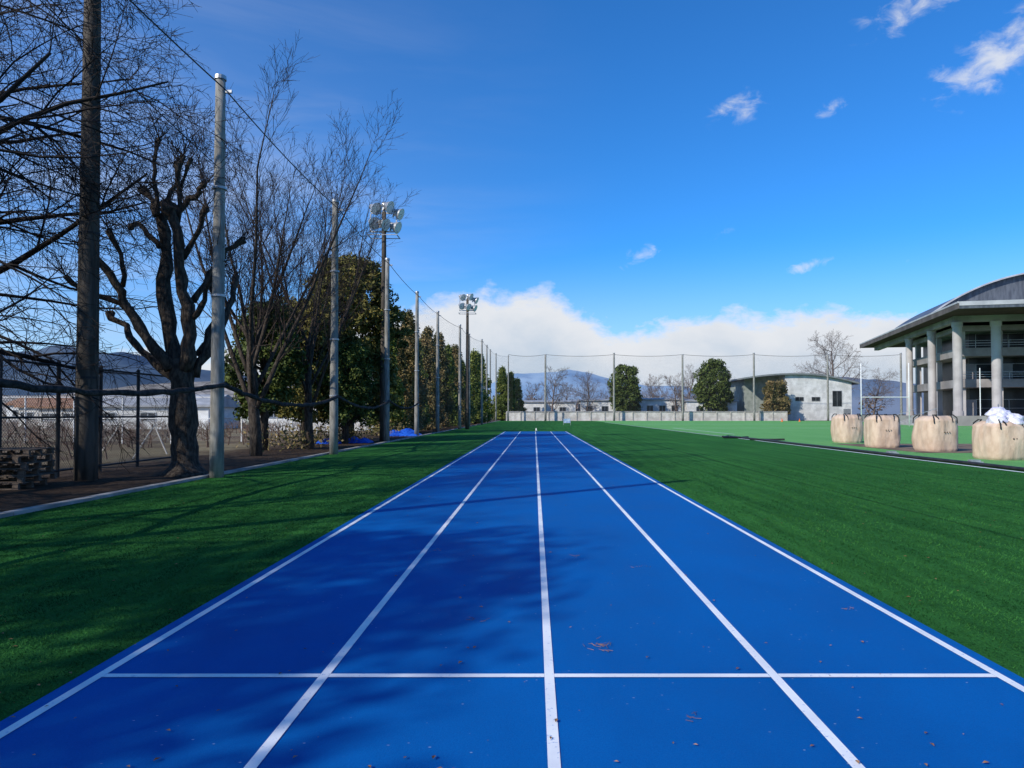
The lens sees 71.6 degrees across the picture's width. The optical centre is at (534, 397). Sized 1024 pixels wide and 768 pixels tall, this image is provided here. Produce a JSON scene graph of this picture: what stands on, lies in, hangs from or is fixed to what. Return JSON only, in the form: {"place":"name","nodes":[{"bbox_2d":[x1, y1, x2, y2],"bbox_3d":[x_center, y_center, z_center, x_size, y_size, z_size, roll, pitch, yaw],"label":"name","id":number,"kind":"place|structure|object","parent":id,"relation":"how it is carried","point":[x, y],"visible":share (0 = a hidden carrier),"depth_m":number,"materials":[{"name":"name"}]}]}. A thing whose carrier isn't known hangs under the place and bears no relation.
{"place":"outdoors","nodes":[
{"label":"outdoors","id":0,"kind":"place"},
{"bbox_2d":[4,398,31,421],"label":"house","id":1,"kind":"structure","parent":0,"point":[13,409],"depth_m":111.99,"materials":[{"name":"white"}]},
{"bbox_2d":[3,345,246,395],"bbox_3d":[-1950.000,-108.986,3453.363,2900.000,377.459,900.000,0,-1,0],"label":"mountain","id":2,"kind":"structure","parent":0,"point":[205,375],"depth_m":3526.07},
{"bbox_2d":[2,380,292,414],"bbox_3d":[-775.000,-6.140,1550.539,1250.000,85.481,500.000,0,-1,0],"label":"hillside","id":3,"kind":"structure","parent":0,"point":[226,391],"depth_m":1615.24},
{"bbox_2d":[0,414,923,511],"bbox_3d":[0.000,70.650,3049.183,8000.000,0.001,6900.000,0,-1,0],"label":"ground","id":4,"kind":"structure","parent":0,"point":[63,486],"depth_m":21.32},
{"bbox_2d":[0,479,47,489],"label":"wooden pallet","id":5,"kind":"object","parent":4,"relation":"on","point":[15,486],"visible":0.69,"depth_m":14.02,"materials":[{"name":"brown wood"}]},
{"bbox_2d":[0,472,57,482],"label":"wooden pallet","id":6,"kind":"object","parent":5,"relation":"on","point":[29,477],"visible":0.76,"depth_m":14.12,"materials":[{"name":"brown wood"}]},
{"bbox_2d":[0,466,53,475],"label":"wooden pallet","id":7,"kind":"object","parent":6,"relation":"on","point":[22,472],"visible":0.77,"depth_m":14.21,"materials":[{"name":"brown wood"}]},
{"bbox_2d":[0,460,54,469],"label":"wooden pallet","id":8,"kind":"object","parent":7,"relation":"on","point":[25,465],"visible":0.77,"depth_m":14.12,"materials":[{"name":"brown wood"}]},
{"bbox_2d":[0,454,52,462],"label":"wooden pallet","id":9,"kind":"object","parent":8,"relation":"on","point":[15,459],"visible":0.77,"depth_m":14.09,"materials":[{"name":"brown wood"}]},
{"bbox_2d":[0,447,54,455],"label":"wooden pallet","id":10,"kind":"object","parent":9,"relation":"on","point":[25,451],"visible":1,"depth_m":14.21,"materials":[{"name":"brown wood"}]},
{"bbox_2d":[14,398,52,425],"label":"house","id":11,"kind":"structure","parent":4,"relation":"on","point":[31,411],"depth_m":83.99,"materials":[{"name":"white"}]},
{"bbox_2d":[33,396,72,427],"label":"house","id":12,"kind":"structure","parent":4,"relation":"on","point":[51,411],"depth_m":71.98,"materials":[{"name":"brown"}]},
{"bbox_2d":[0,354,171,478],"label":"chain link fence","id":13,"kind":"object","parent":4,"relation":"on","point":[57,445],"visible":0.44,"depth_m":16.87,"materials":[{"name":"metal"}]},
{"bbox_2d":[73,0,100,480],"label":"lighting pole","id":14,"kind":"object","parent":4,"relation":"on","point":[85,465],"visible":0.73,"depth_m":15.62,"materials":[{"name":"black paint"}]},
{"bbox_2d":[0,0,255,472],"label":"bare tree","id":15,"kind":"object","parent":4,"relation":"on","point":[24,257],"visible":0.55,"depth_m":16.75,"materials":[{"name":"plant"}]},
{"bbox_2d":[0,0,259,476],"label":"bare tree","id":16,"kind":"object","parent":4,"relation":"on","point":[13,122],"visible":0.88,"depth_m":14.64,"materials":[{"name":"plant"}]},
{"bbox_2d":[19,102,263,476],"bbox_3d":[-8.953,-2.738,17.167,4.812,9.269,3.370,0,-1,0],"label":"pollarded tree","id":17,"kind":"object","parent":4,"relation":"on","point":[180,365],"visible":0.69,"depth_m":16.79,"materials":[{"name":"brown plant"}]},
{"bbox_2d":[102,394,239,428],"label":"house","id":18,"kind":"structure","parent":4,"relation":"on","point":[203,406],"depth_m":68.00,"materials":[{"name":"white"}]},
{"bbox_2d":[2,396,354,443],"bbox_3d":[-40.730,1.797,65.959,50.540,2.350,62.035,0,-1,0],"label":"fence","id":19,"kind":"object","parent":4,"relation":"on","point":[140,418],"visible":0.06,"depth_m":34.99,"materials":[{"name":"white paint"}]},
{"bbox_2d":[2,419,368,458],"bbox_3d":[-48.777,2.016,52.638,72.324,1.232,71.766,0,-1,0],"label":"orchard","id":20,"kind":"object","parent":4,"relation":"on","point":[199,428],"visible":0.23,"depth_m":35.92,"materials":[{"name":"plant"}]},
{"bbox_2d":[0,420,500,517],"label":"kerb","id":21,"kind":"structure","parent":4,"relation":"on","point":[4,514],"depth_m":13.48,"materials":[{"name":"concrete"}]},
{"bbox_2d":[119,32,407,455],"bbox_3d":[-9.524,-4.825,24.478,9.112,13.830,9.432,1,-1,-23],"label":"bare tree","id":22,"kind":"object","parent":4,"relation":"on","point":[250,361],"visible":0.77,"depth_m":24.54,"materials":[{"name":"brown plant"}]},
{"bbox_2d":[224,298,309,449],"bbox_3d":[-10.821,-0.936,28.568,3.436,6.224,3.454,0,-1,-14],"label":"evergreen tree","id":23,"kind":"object","parent":4,"relation":"on","point":[286,374],"visible":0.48,"depth_m":28.26,"materials":[{"name":"green plant"}]},
{"bbox_2d":[201,109,420,448],"bbox_3d":[-9.752,-4.931,30.122,8.068,14.303,7.779,1,-2,-31],"label":"bare tree","id":24,"kind":"object","parent":4,"relation":"on","point":[307,383],"visible":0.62,"depth_m":29.70,"materials":[{"name":"brown plant"}]},
{"bbox_2d":[267,294,356,443],"bbox_3d":[-11.351,-1.437,34.696,4.506,7.502,4.532,1,-2,-42],"label":"evergreen tree","id":25,"kind":"object","parent":4,"relation":"on","point":[299,414],"visible":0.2,"depth_m":33.83,"materials":[{"name":"green plant"}]},
{"bbox_2d":[268,398,371,430],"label":"building","id":26,"kind":"structure","parent":4,"relation":"on","point":[289,422],"depth_m":61.96,"materials":[{"name":"white"}]},
{"bbox_2d":[236,418,452,451],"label":"undergrowth","id":27,"kind":"object","parent":4,"relation":"on","point":[286,438],"visible":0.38,"depth_m":32.06,"materials":[{"name":"brown plant"}]},
{"bbox_2d":[314,338,377,443],"bbox_3d":[-9.375,-0.338,35.128,3.209,5.328,3.312,0,-1,0],"label":"evergreen tree","id":28,"kind":"object","parent":4,"relation":"on","point":[353,351],"visible":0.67,"depth_m":34.66,"materials":[{"name":"green plant"}]},
{"bbox_2d":[301,252,413,436],"bbox_3d":[-10.369,-2.794,39.571,7.014,10.439,6.882,0,-1,0],"label":"evergreen tree","id":29,"kind":"object","parent":4,"relation":"on","point":[371,335],"visible":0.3,"depth_m":38.33,"materials":[{"name":"green plant"}]},
{"bbox_2d":[349,436,372,442],"bbox_3d":[-9.000,2.098,35.962,1.500,0.348,1.200,0,-1,0],"label":"tarpaulin","id":30,"kind":"object","parent":4,"relation":"on","point":[362,440],"visible":0.73,"depth_m":35.56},
{"bbox_2d":[367,201,403,440],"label":"floodlight tower","id":31,"kind":"structure","parent":4,"relation":"on","point":[396,227],"depth_m":37.99,"materials":[{"name":"metal"}]},
{"bbox_2d":[384,258,392,441],"bbox_3d":[-7.548,-2.456,36.565,0.426,9.520,0.314,0,-1,0],"label":"net pole","id":32,"kind":"object","parent":4,"relation":"on","point":[386,392],"visible":0.96,"depth_m":36.46,"materials":[{"name":"metal"}]},
{"bbox_2d":[367,336,410,431],"bbox_3d":[-10.316,-1.801,49.934,3.180,8.922,2.898,0,-1,0],"label":"cypress tree","id":33,"kind":"object","parent":4,"relation":"on","point":[399,391],"visible":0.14,"depth_m":49.84,"materials":[{"name":"green plant"}]},
{"bbox_2d":[396,326,413,425],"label":"cypress tree","id":34,"kind":"object","parent":4,"relation":"on","point":[402,375],"visible":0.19,"depth_m":52.80,"materials":[{"name":"green plant"}]},
{"bbox_2d":[390,428,421,435],"bbox_3d":[-8.800,2.278,47.461,2.400,0.508,2.000,0,-1,0],"label":"tarpaulin","id":35,"kind":"object","parent":4,"relation":"on","point":[408,432],"visible":0.69,"depth_m":46.77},
{"bbox_2d":[399,308,428,429],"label":"cypress tree","id":36,"kind":"object","parent":4,"relation":"on","point":[410,355],"visible":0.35,"depth_m":55.62,"materials":[{"name":"green plant"}]},
{"bbox_2d":[414,291,420,434],"bbox_3d":[-7.748,-2.268,47.064,0.426,9.620,0.314,0,-1,0],"label":"net pole","id":37,"kind":"object","parent":4,"relation":"on","point":[416,418],"visible":0.93,"depth_m":46.96,"materials":[{"name":"metal"}]},
{"bbox_2d":[410,339,430,429],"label":"cypress tree","id":38,"kind":"object","parent":4,"relation":"on","point":[427,421],"visible":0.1,"depth_m":59.69,"materials":[{"name":"green plant"}]},
{"bbox_2d":[412,325,446,429],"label":"cypress tree","id":39,"kind":"object","parent":4,"relation":"on","point":[429,349],"visible":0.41,"depth_m":64.62,"materials":[{"name":"green plant"}]},
{"bbox_2d":[435,311,440,431],"bbox_3d":[-7.598,-2.064,56.061,0.426,9.620,0.314,0,-1,0],"label":"net pole","id":40,"kind":"object","parent":4,"relation":"on","point":[437,405],"visible":0.97,"depth_m":55.95,"materials":[{"name":"metal"}]},
{"bbox_2d":[429,332,455,428],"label":"cypress tree","id":41,"kind":"object","parent":4,"relation":"on","point":[447,402],"visible":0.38,"depth_m":70.78,"materials":[{"name":"green plant"}]},
{"bbox_2d":[440,342,461,426],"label":"cypress tree","id":42,"kind":"object","parent":4,"relation":"on","point":[450,357],"visible":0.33,"depth_m":76.74,"materials":[{"name":"green plant"}]},
{"bbox_2d":[451,344,465,425],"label":"cypress tree","id":43,"kind":"object","parent":4,"relation":"on","point":[462,388],"visible":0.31,"depth_m":83.69,"materials":[{"name":"green plant"}]},
{"bbox_2d":[461,358,477,422],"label":"cypress tree","id":44,"kind":"object","parent":4,"relation":"on","point":[471,407],"visible":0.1,"depth_m":91.94,"materials":[{"name":"green plant"}]},
{"bbox_2d":[470,348,493,423],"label":"cypress tree","id":45,"kind":"object","parent":4,"relation":"on","point":[474,378],"visible":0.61,"depth_m":103.42,"materials":[{"name":"green plant"}]},
{"bbox_2d":[471,351,495,418],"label":"cypress tree","id":46,"kind":"object","parent":4,"relation":"on","point":[490,405],"visible":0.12,"depth_m":113.50,"materials":[{"name":"green plant"}]},
{"bbox_2d":[486,345,487,422],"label":"net pole","id":47,"kind":"object","parent":4,"relation":"on","point":[487,373],"visible":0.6,"depth_m":110.04,"materials":[{"name":"metal"}]},
{"bbox_2d":[495,353,496,420],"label":"net pole","id":48,"kind":"object","parent":4,"relation":"on","point":[496,387],"visible":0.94,"depth_m":140.00,"materials":[{"name":"metal"}]},
{"bbox_2d":[492,365,514,420],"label":"cypress tree","id":49,"kind":"object","parent":4,"relation":"on","point":[502,397],"visible":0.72,"depth_m":153.28,"materials":[{"name":"green plant"}]},
{"bbox_2d":[505,371,519,410],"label":"cypress tree","id":50,"kind":"object","parent":4,"relation":"on","point":[513,390],"visible":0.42,"depth_m":155.39,"materials":[{"name":"green plant"}]},
{"bbox_2d":[515,378,527,410],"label":"cypress tree","id":51,"kind":"object","parent":4,"relation":"on","point":[518,393],"visible":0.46,"depth_m":157.49,"materials":[{"name":"green plant"}]},
{"bbox_2d":[524,382,546,399],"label":"bare tree","id":52,"kind":"object","parent":4,"relation":"on","point":[535,389],"visible":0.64,"depth_m":180.41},
{"bbox_2d":[544,354,546,420],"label":"net pole","id":53,"kind":"object","parent":4,"relation":"on","point":[545,413],"visible":0.95,"depth_m":149.93,"materials":[{"name":"metal"}]},
{"bbox_2d":[509,356,899,419],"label":"back netting","id":54,"kind":"object","parent":53,"relation":"attached to","point":[592,403],"visible":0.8,"depth_m":150.08,"materials":[{"name":"grey"}]},
{"bbox_2d":[541,365,576,410],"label":"bare tree","id":55,"kind":"object","parent":4,"relation":"on","point":[553,391],"visible":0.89,"depth_m":158.25,"materials":[{"name":"plant"}]},
{"bbox_2d":[570,383,601,410],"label":"bare tree","id":56,"kind":"object","parent":4,"relation":"on","point":[587,398],"visible":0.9,"depth_m":160.91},
{"bbox_2d":[569,371,606,398],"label":"bare tree","id":57,"kind":"object","parent":4,"relation":"on","point":[583,381],"visible":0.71,"depth_m":173.57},
{"bbox_2d":[613,353,615,420],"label":"net pole","id":58,"kind":"object","parent":4,"relation":"on","point":[614,354],"visible":0.94,"depth_m":149.91,"materials":[{"name":"metal"}]},
{"bbox_2d":[607,364,642,410],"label":"evergreen tree","id":59,"kind":"object","parent":4,"relation":"on","point":[630,386],"visible":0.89,"depth_m":158.08,"materials":[{"name":"green plant"}]},
{"bbox_2d":[506,411,787,420],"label":"boundary wall","id":60,"kind":"structure","parent":4,"relation":"on","point":[649,417],"depth_m":151.94,"materials":[{"name":"concrete"}]},
{"bbox_2d":[632,398,680,410],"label":"building","id":61,"kind":"structure","parent":4,"relation":"on","point":[652,407],"depth_m":164.99,"materials":[{"name":"white concrete"}]},
{"bbox_2d":[640,373,672,397],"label":"bare tree","id":62,"kind":"object","parent":4,"relation":"on","point":[653,383],"visible":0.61,"depth_m":180.79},
{"bbox_2d":[656,372,685,410],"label":"bare tree","id":63,"kind":"object","parent":4,"relation":"on","point":[675,390],"visible":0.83,"depth_m":164.29,"materials":[{"name":"plant"}]},
{"bbox_2d":[681,354,683,420],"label":"net pole","id":64,"kind":"object","parent":4,"relation":"on","point":[682,391],"visible":0.97,"depth_m":149.88,"materials":[{"name":"metal"}]},
{"bbox_2d":[675,365,699,398],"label":"bare tree","id":65,"kind":"object","parent":4,"relation":"on","point":[686,383],"visible":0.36,"depth_m":214.95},
{"bbox_2d":[491,393,884,414],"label":"distant grove","id":66,"kind":"object","parent":4,"relation":"on","point":[534,398],"visible":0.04,"depth_m":229.60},
{"bbox_2d":[681,399,738,410],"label":"building","id":67,"kind":"structure","parent":4,"relation":"on","point":[695,407],"depth_m":163.00,"materials":[{"name":"white concrete"}]},
{"bbox_2d":[690,358,734,410],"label":"evergreen tree","id":68,"kind":"object","parent":4,"relation":"on","point":[711,389],"visible":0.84,"depth_m":161.00,"materials":[{"name":"green plant"}]},
{"bbox_2d":[753,353,754,420],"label":"net pole","id":69,"kind":"object","parent":4,"relation":"on","point":[753,386],"visible":0.96,"depth_m":149.92,"materials":[{"name":"metal"}]},
{"bbox_2d":[759,380,791,414],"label":"evergreen tree","id":70,"kind":"object","parent":4,"relation":"on","point":[773,392],"visible":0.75,"depth_m":155.83,"materials":[{"name":"green plant"}]},
{"bbox_2d":[729,373,859,419],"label":"sports hall","id":71,"kind":"structure","parent":4,"relation":"on","point":[797,388],"depth_m":160.08,"materials":[{"name":"grey concrete"}]},
{"bbox_2d":[832,391,841,406],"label":"window","id":72,"kind":"structure","parent":71,"relation":"in","point":[835,395],"depth_m":160.00,"materials":[{"name":"black glass"}]},
{"bbox_2d":[826,354,828,420],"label":"net pole","id":73,"kind":"object","parent":4,"relation":"on","point":[827,387],"visible":0.98,"depth_m":149.91,"materials":[{"name":"metal"}]},
{"bbox_2d":[794,330,868,391],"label":"bare tree","id":74,"kind":"object","parent":4,"relation":"on","point":[831,362],"visible":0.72,"depth_m":169.31,"materials":[{"name":"plant"}]},
{"bbox_2d":[855,367,899,414],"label":"bare tree","id":75,"kind":"object","parent":4,"relation":"on","point":[878,389],"visible":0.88,"depth_m":174.96,"materials":[{"name":"plant"}]},
{"bbox_2d":[900,353,902,414],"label":"net pole","id":76,"kind":"object","parent":4,"relation":"on","point":[901,406],"visible":0.91,"depth_m":149.95,"materials":[{"name":"metal"}]},
{"bbox_2d":[859,273,1023,425],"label":"arena building","id":77,"kind":"structure","parent":4,"relation":"on","point":[962,339],"depth_m":97.37,"materials":[{"name":"concrete"}]},
{"bbox_2d":[0,431,1023,767],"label":"running track","id":78,"kind":"structure","parent":0,"point":[624,589],"depth_m":4.13,"materials":[{"name":"rubber"}]},
{"bbox_2d":[0,479,1009,767],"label":"fallen leaves","id":79,"kind":"object","parent":78,"relation":"on","point":[474,647],"visible":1,"depth_m":3.95,"materials":[{"name":"brown plant"}]},
{"bbox_2d":[0,431,1023,767],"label":"lane markings","id":80,"kind":"object","parent":78,"relation":"on","point":[554,761],"visible":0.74,"depth_m":3.86,"materials":[{"name":"paint"}]},
{"bbox_2d":[0,421,1023,720],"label":"turf verge","id":81,"kind":"structure","parent":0,"point":[624,443],"depth_m":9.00,"materials":[{"name":"plant"}]},
{"bbox_2d":[209,73,232,477],"bbox_3d":[-7.098,-2.746,16.066,0.426,9.170,0.314,0,-1,0],"label":"net pole","id":82,"kind":"object","parent":81,"relation":"on","point":[216,446],"visible":0.89,"depth_m":15.96,"materials":[{"name":"concrete"}]},
{"bbox_2d":[0,378,226,395],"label":"gathered net","id":83,"kind":"object","parent":82,"relation":"hanging from","point":[15,384],"visible":1,"depth_m":11.52,"materials":[{"name":"fabric"}]},
{"bbox_2d":[40,0,215,164],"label":"guy cable","id":84,"kind":"object","parent":82,"relation":"attached to","point":[129,84],"visible":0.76,"depth_m":13.68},
{"bbox_2d":[129,0,225,89],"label":"top cable","id":85,"kind":"object","parent":82,"relation":"attached to","point":[141,11],"visible":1,"depth_m":13.94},
{"bbox_2d":[225,383,338,406],"bbox_3d":[-6.987,0.004,20.604,0.147,0.527,9.223,0,-1,0],"label":"gathered net","id":86,"kind":"object","parent":82,"relation":"hanging from","point":[240,392],"visible":0.98,"depth_m":19.08,"materials":[{"name":"fabric"}]},
{"bbox_2d":[229,94,338,208],"bbox_3d":[-7.013,-6.833,20.760,0.029,0.176,9.202,0,-1,0],"label":"top cable","id":87,"kind":"object","parent":82,"relation":"attached to","point":[276,147],"visible":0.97,"depth_m":19.07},
{"bbox_2d":[329,199,342,454],"bbox_3d":[-7.068,-2.513,25.264,0.426,9.120,0.314,0,-1,0],"label":"net pole","id":88,"kind":"object","parent":81,"relation":"on","point":[333,432],"visible":0.88,"depth_m":25.15,"materials":[{"name":"concrete"}]},
{"bbox_2d":[338,396,389,409],"bbox_3d":[-7.216,0.230,30.855,0.140,0.548,11.325,0,-1,-2],"label":"gathered net","id":89,"kind":"object","parent":88,"relation":"hanging from","point":[357,405],"visible":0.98,"depth_m":29.18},
{"bbox_2d":[458,324,462,428],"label":"net pole","id":90,"kind":"object","parent":81,"relation":"on","point":[459,401],"visible":0.98,"depth_m":65.95,"materials":[{"name":"metal"}]},
{"bbox_2d":[458,294,478,428],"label":"floodlight tower","id":91,"kind":"structure","parent":81,"relation":"on","point":[467,306],"depth_m":66.47,"materials":[{"name":"metal"}]},
{"bbox_2d":[469,334,469,426],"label":"net pole","id":92,"kind":"object","parent":81,"relation":"on","point":[469,380],"visible":0.52,"depth_m":77.95,"materials":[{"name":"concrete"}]},
{"bbox_2d":[481,339,482,424],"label":"net pole","id":93,"kind":"object","parent":81,"relation":"on","point":[482,382],"visible":0.92,"depth_m":94.96,"materials":[{"name":"metal"}]},
{"bbox_2d":[419,307,507,428],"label":"side netting","id":94,"kind":"object","parent":93,"relation":"attached to","point":[441,319],"visible":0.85,"depth_m":62.39,"materials":[{"name":"grey"}]},
{"bbox_2d":[730,435,1023,470],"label":"curb","id":95,"kind":"structure","parent":81,"relation":"on","point":[942,460],"depth_m":22.75,"materials":[{"name":"black paint"}]},
{"bbox_2d":[0,0,1023,387],"label":"sky","id":96,"kind":"structure","parent":0,"point":[637,179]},
{"bbox_2d":[523,400,576,410],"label":"building","id":97,"kind":"structure","parent":0,"point":[570,407],"depth_m":164.00,"materials":[{"name":"white concrete"}]},
{"bbox_2d":[484,369,693,401],"bbox_3d":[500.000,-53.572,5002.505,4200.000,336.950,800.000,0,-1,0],"label":"mountain","id":98,"kind":"structure","parent":0,"point":[569,381],"depth_m":5009.12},
{"bbox_2d":[577,399,628,410],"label":"building","id":99,"kind":"structure","parent":0,"point":[605,407],"depth_m":162.00,"materials":[{"name":"white concrete"}]},
{"bbox_2d":[686,378,923,413],"bbox_3d":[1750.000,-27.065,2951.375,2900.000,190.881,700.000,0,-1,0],"label":"wooded ridge","id":100,"kind":"structure","parent":0,"point":[890,408],"depth_m":2800.46,"materials":[{"name":"plant"}]},
{"bbox_2d":[598,421,1023,466],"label":"playing field","id":101,"kind":"structure","parent":0,"point":[813,432],"depth_m":57.95,"materials":[{"name":"plant"}]},
{"bbox_2d":[605,422,1023,472],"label":"field markings","id":102,"kind":"object","parent":101,"relation":"on","point":[858,452],"visible":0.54,"depth_m":24.87,"materials":[{"name":"paint"}]},
{"bbox_2d":[831,413,862,442],"bbox_3d":[15.656,1.505,35.559,1.309,1.454,1.350,0,-1,-6],"label":"bulk bag","id":103,"kind":"object","parent":101,"relation":"on","point":[846,428],"visible":0.99,"depth_m":35.02,"materials":[{"name":"beige fabric"}]},
{"bbox_2d":[860,363,909,425],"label":"rugby goal","id":104,"kind":"object","parent":101,"relation":"on","point":[887,397],"visible":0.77,"depth_m":83.00,"materials":[{"name":"white paint"}]},
{"bbox_2d":[839,444,971,452],"bbox_3d":[19.100,2.099,29.960,9.800,0.001,8.000,0,-1,0],"label":"soil patch","id":105,"kind":"object","parent":101,"relation":"on","point":[964,448],"visible":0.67,"depth_m":29.24,"materials":[{"name":"soil"}]},
{"bbox_2d":[863,414,900,447],"bbox_3d":[14.952,1.402,30.566,1.296,1.433,1.363,0,-1,3],"label":"bulk bag","id":106,"kind":"object","parent":105,"relation":"on","point":[882,431],"visible":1,"depth_m":30.00,"materials":[{"name":"beige fabric"}]},
{"bbox_2d":[911,414,957,451],"bbox_3d":[15.501,1.342,27.463,1.357,1.413,1.399,0,-1,-7],"label":"bulk bag","id":107,"kind":"object","parent":105,"relation":"on","point":[934,433],"visible":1,"depth_m":26.90,"materials":[{"name":"beige fabric"}]},
{"bbox_2d":[972,406,1023,459],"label":"bulk bag","id":108,"kind":"object","parent":101,"relation":"on","point":[998,434],"visible":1,"depth_m":21.97,"materials":[{"name":"beige fabric"}]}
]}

